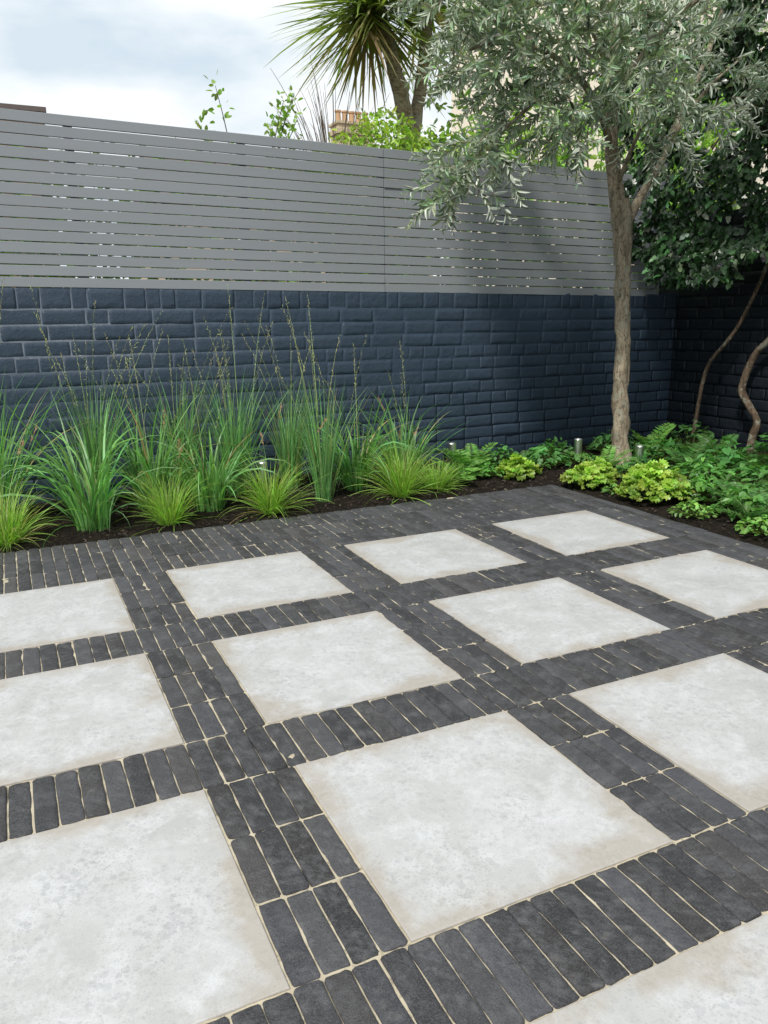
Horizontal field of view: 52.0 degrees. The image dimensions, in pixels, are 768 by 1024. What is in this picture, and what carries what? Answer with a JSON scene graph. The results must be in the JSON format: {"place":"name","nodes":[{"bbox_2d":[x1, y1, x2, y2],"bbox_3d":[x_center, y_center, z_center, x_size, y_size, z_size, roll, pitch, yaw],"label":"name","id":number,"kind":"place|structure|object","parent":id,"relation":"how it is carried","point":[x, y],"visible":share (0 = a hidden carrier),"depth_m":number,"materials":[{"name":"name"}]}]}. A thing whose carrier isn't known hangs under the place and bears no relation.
{"place":"outdoors","nodes":[
{"label":"outdoors","id":0,"kind":"place"},
{"bbox_2d":[0,103,59,287],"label":"brick house","id":1,"kind":"structure","parent":0,"point":[24,107],"depth_m":20.07,"materials":[{"name":"brick"}]},
{"bbox_2d":[0,0,451,284],"label":"sky","id":2,"kind":"structure","parent":0,"point":[139,61],"materials":[{"name":"white"}]},
{"bbox_2d":[131,110,432,283],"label":"brick house","id":3,"kind":"structure","parent":0,"point":[340,123],"depth_m":25.80,"materials":[{"name":"brick"}]},
{"bbox_2d":[0,136,748,292],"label":"hedge","id":4,"kind":"object","parent":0,"point":[736,206],"visible":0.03,"depth_m":5.73,"materials":[{"name":"green plant"}]},
{"bbox_2d":[0,484,767,1023],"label":"paving","id":5,"kind":"structure","parent":0,"point":[346,950],"depth_m":1.89,"materials":[{"name":"black brick"}]},
{"bbox_2d":[0,578,134,652],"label":"paving slab","id":6,"kind":"structure","parent":5,"relation":"on","point":[51,615],"depth_m":2.82,"materials":[{"name":"stone"}]},
{"bbox_2d":[0,653,183,786],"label":"paving slab","id":7,"kind":"structure","parent":5,"relation":"on","point":[62,720],"depth_m":2.09,"materials":[{"name":"stone"}]},
{"bbox_2d":[0,790,289,1023],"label":"paving slab","id":8,"kind":"structure","parent":5,"relation":"on","point":[146,914],"depth_m":1.38,"materials":[{"name":"stone"}]},
{"bbox_2d":[167,551,351,618],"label":"paving slab","id":9,"kind":"structure","parent":5,"relation":"on","point":[223,588],"depth_m":3.12,"materials":[{"name":"stone"}]},
{"bbox_2d":[213,611,461,723],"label":"paving slab","id":10,"kind":"structure","parent":5,"relation":"on","point":[285,673],"depth_m":2.39,"materials":[{"name":"stone"}]},
{"bbox_2d":[344,529,525,583],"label":"paving slab","id":11,"kind":"structure","parent":5,"relation":"on","point":[419,557],"depth_m":3.46,"materials":[{"name":"stone"}]},
{"bbox_2d":[295,711,672,942],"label":"paving slab","id":12,"kind":"structure","parent":5,"relation":"on","point":[442,829],"depth_m":1.65,"materials":[{"name":"stone"}]},
{"bbox_2d":[429,577,669,663],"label":"paving slab","id":13,"kind":"structure","parent":5,"relation":"on","point":[529,622],"depth_m":2.73,"materials":[{"name":"stone"}]},
{"bbox_2d":[492,510,668,555],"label":"paving slab","id":14,"kind":"structure","parent":5,"relation":"on","point":[575,533],"depth_m":3.79,"materials":[{"name":"stone"}]},
{"bbox_2d":[529,914,767,1023],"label":"paving slab","id":15,"kind":"structure","parent":5,"relation":"on","point":[721,979],"depth_m":1.23,"materials":[{"name":"stone"}]},
{"bbox_2d":[570,653,767,812],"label":"paving slab","id":16,"kind":"structure","parent":5,"relation":"on","point":[704,721],"depth_m":2.06,"materials":[{"name":"stone"}]},
{"bbox_2d":[601,550,767,618],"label":"paving slab","id":17,"kind":"structure","parent":5,"relation":"on","point":[713,584],"depth_m":3.09,"materials":[{"name":"stone"}]},
{"bbox_2d":[0,435,767,552],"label":"soil","id":18,"kind":"structure","parent":0,"point":[660,507],"depth_m":4.36,"materials":[{"name":"brown soil"}]},
{"bbox_2d":[0,425,68,552],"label":"ornamental grass","id":19,"kind":"object","parent":18,"relation":"on","point":[11,528],"depth_m":3.73,"materials":[{"name":"green plant"}]},
{"bbox_2d":[0,276,101,519],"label":"ornamental grass","id":20,"kind":"object","parent":18,"relation":"on","point":[4,482],"depth_m":4.04,"materials":[{"name":"green plant"}]},
{"bbox_2d":[0,286,194,547],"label":"ornamental grass","id":21,"kind":"object","parent":18,"relation":"on","point":[80,505],"depth_m":3.89,"materials":[{"name":"green plant"}]},
{"bbox_2d":[41,300,160,496],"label":"ornamental grass","id":22,"kind":"object","parent":18,"relation":"on","point":[88,439],"depth_m":4.29,"materials":[{"name":"green plant"}]},
{"bbox_2d":[65,328,242,531],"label":"ornamental grass","id":23,"kind":"object","parent":18,"relation":"on","point":[137,457],"depth_m":4.29,"materials":[{"name":"green plant"}]},
{"bbox_2d":[114,410,233,538],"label":"ornamental grass","id":24,"kind":"object","parent":18,"relation":"on","point":[167,514],"depth_m":4.03,"materials":[{"name":"green plant"}]},
{"bbox_2d":[127,307,232,498],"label":"ornamental grass","id":25,"kind":"object","parent":18,"relation":"on","point":[182,423],"depth_m":4.55,"materials":[{"name":"green plant"}]},
{"bbox_2d":[128,338,294,511],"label":"ornamental grass","id":26,"kind":"object","parent":18,"relation":"on","point":[215,488],"depth_m":4.26,"materials":[{"name":"green plant"}]},
{"bbox_2d":[179,285,296,494],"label":"ornamental grass","id":27,"kind":"object","parent":18,"relation":"on","point":[239,434],"depth_m":4.55,"materials":[{"name":"green plant"}]},
{"bbox_2d":[257,461,267,487],"bbox_3d":[-0.697,-0.106,4.573,0.057,0.375,0.057,-7,16,-24],"label":"garden light","id":28,"kind":"object","parent":18,"relation":"on","point":[260,464],"visible":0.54,"depth_m":4.52,"materials":[{"name":"metal"}]},
{"bbox_2d":[208,403,336,523],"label":"ornamental grass","id":29,"kind":"object","parent":18,"relation":"on","point":[267,498],"depth_m":4.20,"materials":[{"name":"green plant"}]},
{"bbox_2d":[242,319,343,488],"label":"ornamental grass","id":30,"kind":"object","parent":18,"relation":"on","point":[288,448],"depth_m":4.77,"materials":[{"name":"green plant"}]},
{"bbox_2d":[276,293,372,501],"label":"ornamental grass","id":31,"kind":"object","parent":18,"relation":"on","point":[322,465],"depth_m":4.44,"materials":[{"name":"green plant"}]},
{"bbox_2d":[281,332,425,490],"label":"ornamental grass","id":32,"kind":"object","parent":18,"relation":"on","point":[347,476],"depth_m":4.70,"materials":[{"name":"green plant"}]},
{"bbox_2d":[342,396,451,505],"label":"ornamental grass","id":33,"kind":"object","parent":18,"relation":"on","point":[401,484],"depth_m":4.55,"materials":[{"name":"green plant"}]},
{"bbox_2d":[337,347,485,481],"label":"ornamental grass","id":34,"kind":"object","parent":18,"relation":"on","point":[404,438],"depth_m":4.98,"materials":[{"name":"green plant"}]},
{"bbox_2d":[409,456,471,496],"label":"ornamental grass","id":35,"kind":"object","parent":18,"relation":"on","point":[440,484],"depth_m":4.72,"materials":[{"name":"green plant"}]},
{"bbox_2d":[448,442,455,463],"bbox_3d":[0.460,-0.281,5.334,0.057,0.375,0.057,-7,16,-24],"label":"garden light","id":36,"kind":"object","parent":18,"relation":"on","point":[451,446],"visible":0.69,"depth_m":5.28,"materials":[{"name":"metal"}]},
{"bbox_2d":[423,456,490,481],"bbox_3d":[0.460,-0.275,4.976,0.351,0.171,0.509,8,17,31],"label":"fern","id":37,"kind":"object","parent":18,"relation":"on","point":[468,473],"visible":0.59,"depth_m":4.96,"materials":[{"name":"green plant"}]},
{"bbox_2d":[433,448,492,471],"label":"fern","id":38,"kind":"object","parent":18,"relation":"on","point":[463,458],"visible":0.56,"depth_m":5.08,"materials":[{"name":"green plant"}]},
{"bbox_2d":[444,442,497,467],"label":"fern","id":39,"kind":"object","parent":18,"relation":"on","point":[478,456],"visible":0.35,"depth_m":5.37,"materials":[{"name":"green plant"}]},
{"bbox_2d":[474,461,505,476],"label":"leafy plant","id":40,"kind":"object","parent":18,"relation":"on","point":[487,466],"visible":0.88,"depth_m":5.07,"materials":[{"name":"green plant"}]},
{"bbox_2d":[483,444,518,466],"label":"leafy plant","id":41,"kind":"object","parent":18,"relation":"on","point":[502,450],"visible":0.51,"depth_m":5.38,"materials":[{"name":"green plant"}]},
{"bbox_2d":[495,453,542,480],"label":"coral bells","id":42,"kind":"object","parent":18,"relation":"on","point":[513,466],"visible":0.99,"depth_m":5.05,"materials":[{"name":"green plant"}]},
{"bbox_2d":[510,450,543,465],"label":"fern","id":43,"kind":"object","parent":18,"relation":"on","point":[525,452],"visible":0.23,"depth_m":5.36,"materials":[{"name":"green plant"}]},
{"bbox_2d":[523,443,571,468],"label":"leafy plant","id":44,"kind":"object","parent":18,"relation":"on","point":[556,456],"visible":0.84,"depth_m":5.34,"materials":[{"name":"green plant"}]},
{"bbox_2d":[527,436,574,461],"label":"leafy plant","id":45,"kind":"object","parent":18,"relation":"on","point":[564,444],"visible":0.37,"depth_m":5.59,"materials":[{"name":"green plant"}]},
{"bbox_2d":[382,0,767,465],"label":"olive tree","id":46,"kind":"object","parent":18,"relation":"on","point":[615,83],"visible":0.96,"depth_m":4.24,"materials":[{"name":"green plant"}]},
{"bbox_2d":[574,438,582,464],"bbox_3d":[1.335,-0.320,5.443,0.057,0.375,0.057,-7,16,-24],"label":"garden light","id":47,"kind":"object","parent":18,"relation":"on","point":[577,445],"visible":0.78,"depth_m":5.39,"materials":[{"name":"metal"}]},
{"bbox_2d":[563,451,595,464],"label":"leafy plant","id":48,"kind":"object","parent":18,"relation":"on","point":[579,459],"visible":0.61,"depth_m":5.43,"materials":[{"name":"green plant"}]},
{"bbox_2d":[560,461,617,489],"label":"coral bells","id":49,"kind":"object","parent":18,"relation":"on","point":[589,475],"visible":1,"depth_m":4.73,"materials":[{"name":"green plant"}]},
{"bbox_2d":[574,456,621,477],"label":"coral bells","id":50,"kind":"object","parent":18,"relation":"on","point":[602,461],"visible":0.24,"depth_m":4.93,"materials":[{"name":"green plant"}]},
{"bbox_2d":[575,445,632,473],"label":"fern","id":51,"kind":"object","parent":18,"relation":"on","point":[611,455],"visible":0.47,"depth_m":5.20,"materials":[{"name":"green plant"}]},
{"bbox_2d":[586,430,639,455],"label":"leafy plant","id":52,"kind":"object","parent":18,"relation":"on","point":[597,442],"visible":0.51,"depth_m":5.78,"materials":[{"name":"green plant"}]},
{"bbox_2d":[602,483,626,494],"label":"leafy plant","id":53,"kind":"object","parent":18,"relation":"on","point":[605,489],"visible":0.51,"depth_m":4.58,"materials":[{"name":"green plant"}]},
{"bbox_2d":[635,445,644,462],"bbox_3d":[1.659,-0.248,5.141,0.057,0.375,0.057,-7,16,-24],"label":"garden light","id":54,"kind":"object","parent":18,"relation":"on","point":[639,450],"visible":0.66,"depth_m":5.08,"materials":[{"name":"metal"}]},
{"bbox_2d":[615,454,666,477],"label":"leafy plant","id":55,"kind":"object","parent":18,"relation":"on","point":[633,462],"visible":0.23,"depth_m":4.99,"materials":[{"name":"green plant"}]},
{"bbox_2d":[616,458,690,473],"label":"fern","id":56,"kind":"object","parent":18,"relation":"on","point":[629,466],"visible":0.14,"depth_m":4.83,"materials":[{"name":"green plant"}]},
{"bbox_2d":[630,422,676,451],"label":"fern","id":57,"kind":"object","parent":18,"relation":"on","point":[652,437],"visible":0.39,"depth_m":5.88,"materials":[{"name":"green plant"}]},
{"bbox_2d":[613,458,695,502],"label":"coral bells","id":58,"kind":"object","parent":18,"relation":"on","point":[648,479],"visible":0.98,"depth_m":4.32,"materials":[{"name":"green plant"}]},
{"bbox_2d":[632,437,693,463],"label":"leafy plant","id":59,"kind":"object","parent":18,"relation":"on","point":[668,444],"visible":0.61,"depth_m":5.43,"materials":[{"name":"green plant"}]},
{"bbox_2d":[606,0,767,452],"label":"climbing plant","id":60,"kind":"object","parent":18,"relation":"on","point":[723,249],"visible":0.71,"depth_m":5.60,"materials":[{"name":"green plant"}]},
{"bbox_2d":[662,441,717,467],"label":"fern","id":61,"kind":"object","parent":18,"relation":"on","point":[682,459],"visible":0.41,"depth_m":5.21,"materials":[{"name":"green plant"}]},
{"bbox_2d":[663,420,717,450],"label":"leafy plant","id":62,"kind":"object","parent":18,"relation":"on","point":[686,431],"visible":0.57,"depth_m":5.93,"materials":[{"name":"green plant"}]},
{"bbox_2d":[667,500,718,519],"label":"leafy plant","id":63,"kind":"object","parent":18,"relation":"on","point":[702,512],"visible":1,"depth_m":4.05,"materials":[{"name":"green plant"}]},
{"bbox_2d":[675,474,722,502],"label":"leafy plant","id":64,"kind":"object","parent":18,"relation":"on","point":[698,496],"visible":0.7,"depth_m":4.33,"materials":[{"name":"green plant"}]},
{"bbox_2d":[673,457,736,485],"bbox_3d":[1.908,-0.245,4.745,0.423,0.180,0.432,-7,16,-24],"label":"leafy plant","id":65,"kind":"object","parent":18,"relation":"on","point":[694,469],"visible":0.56,"depth_m":4.68,"materials":[{"name":"green plant"}]},
{"bbox_2d":[683,445,750,480],"bbox_3d":[2.073,-0.306,4.871,0.422,0.233,0.428,3,15,16],"label":"leafy plant","id":66,"kind":"object","parent":18,"relation":"on","point":[728,457],"visible":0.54,"depth_m":4.79,"materials":[{"name":"green plant"}]},
{"bbox_2d":[679,433,758,456],"bbox_3d":[2.320,-0.426,5.442,0.440,0.189,0.480,-12,18,-39],"label":"fern","id":67,"kind":"object","parent":18,"relation":"on","point":[709,437],"visible":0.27,"depth_m":5.54,"materials":[{"name":"green plant"}]},
{"bbox_2d":[691,436,748,468],"bbox_3d":[2.267,-0.400,5.270,0.440,0.215,0.439,-7,16,-24],"label":"leafy plant","id":68,"kind":"object","parent":18,"relation":"on","point":[725,439],"visible":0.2,"depth_m":5.26,"materials":[{"name":"green plant"}]},
{"bbox_2d":[690,479,767,506],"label":"fern","id":69,"kind":"object","parent":18,"relation":"on","point":[720,483],"visible":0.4,"depth_m":4.32,"materials":[{"name":"green plant"}]},
{"bbox_2d":[710,485,767,520],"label":"leafy plant","id":70,"kind":"object","parent":18,"relation":"on","point":[742,496],"visible":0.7,"depth_m":3.97,"materials":[{"name":"green plant"}]},
{"bbox_2d":[711,459,767,494],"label":"leafy plant","id":71,"kind":"object","parent":18,"relation":"on","point":[761,471],"visible":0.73,"depth_m":4.54,"materials":[{"name":"green plant"}]},
{"bbox_2d":[715,488,767,525],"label":"fern","id":72,"kind":"object","parent":18,"relation":"on","point":[753,513],"visible":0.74,"depth_m":3.90,"materials":[{"name":"green plant"}]},
{"bbox_2d":[726,449,767,475],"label":"fern","id":73,"kind":"object","parent":18,"relation":"on","point":[759,458],"visible":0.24,"depth_m":4.87,"materials":[{"name":"green plant"}]},
{"bbox_2d":[733,514,767,535],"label":"leafy plant","id":74,"kind":"object","parent":18,"relation":"on","point":[762,528],"visible":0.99,"depth_m":3.73,"materials":[{"name":"green plant"}]},
{"bbox_2d":[735,433,767,462],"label":"leafy plant","id":75,"kind":"object","parent":18,"relation":"on","point":[757,448],"visible":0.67,"depth_m":5.18,"materials":[{"name":"green plant"}]},
{"bbox_2d":[450,0,767,288],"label":"rendered house","id":76,"kind":"structure","parent":0,"point":[454,110],"depth_m":18.24,"materials":[{"name":"paint"}]},
{"label":"ground","id":77,"kind":"structure","parent":0,"visible":0},
{"bbox_2d":[194,70,306,281],"bbox_3d":[-0.858,-1.541,5.434,0.810,2.582,0.425,-7,16,-24],"label":"climbing rose","id":78,"kind":"object","parent":77,"relation":"on","point":[226,115],"visible":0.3,"depth_m":5.16,"materials":[{"name":"green plant"}]},
{"bbox_2d":[263,104,373,282],"bbox_3d":[-0.419,-1.547,5.688,0.796,2.459,0.534,-7,16,-24],"label":"climbing rose","id":79,"kind":"object","parent":77,"relation":"on","point":[355,139],"visible":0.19,"depth_m":5.44,"materials":[{"name":"green plant"}]},
{"bbox_2d":[269,57,389,272],"bbox_3d":[-0.898,-5.584,15.298,2.307,5.601,2.383,0,14,1],"label":"bare tree","id":80,"kind":"object","parent":77,"relation":"on","point":[322,126],"visible":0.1,"depth_m":14.60,"materials":[{"name":"plant"}]},
{"bbox_2d":[0,287,675,505],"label":"brick wall","id":81,"kind":"structure","parent":77,"relation":"on","point":[521,372],"depth_m":5.19,"materials":[{"name":"brick"}]},
{"bbox_2d":[0,108,665,295],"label":"slatted fence","id":82,"kind":"object","parent":81,"relation":"on","point":[73,177],"visible":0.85,"depth_m":4.77,"materials":[{"name":"grey wood"}]},
{"bbox_2d":[258,0,494,275],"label":"palm tree","id":83,"kind":"object","parent":77,"relation":"on","point":[365,25],"visible":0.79,"depth_m":6.50,"materials":[{"name":"green plant"}]},
{"bbox_2d":[313,106,460,283],"bbox_3d":[0.019,-1.893,6.554,1.385,2.721,0.714,-7,16,-24],"label":"garden shrub","id":84,"kind":"object","parent":77,"relation":"on","point":[399,141],"visible":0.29,"depth_m":6.21,"materials":[{"name":"green plant"}]},
{"bbox_2d":[415,50,751,288],"bbox_3d":[1.938,-2.465,7.347,3.507,3.424,1.346,-3,14,-9],"label":"garden tree","id":85,"kind":"object","parent":77,"relation":"on","point":[707,139],"visible":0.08,"depth_m":7.02,"materials":[{"name":"green plant"}]},
{"bbox_2d":[403,0,767,288],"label":"garden tree","id":86,"kind":"object","parent":77,"relation":"on","point":[465,94],"visible":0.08,"depth_m":8.23,"materials":[{"name":"green plant"}]},
{"bbox_2d":[659,209,767,451],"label":"brick wall","id":87,"kind":"structure","parent":77,"relation":"on","point":[706,321],"depth_m":6.09,"materials":[{"name":"brick"}]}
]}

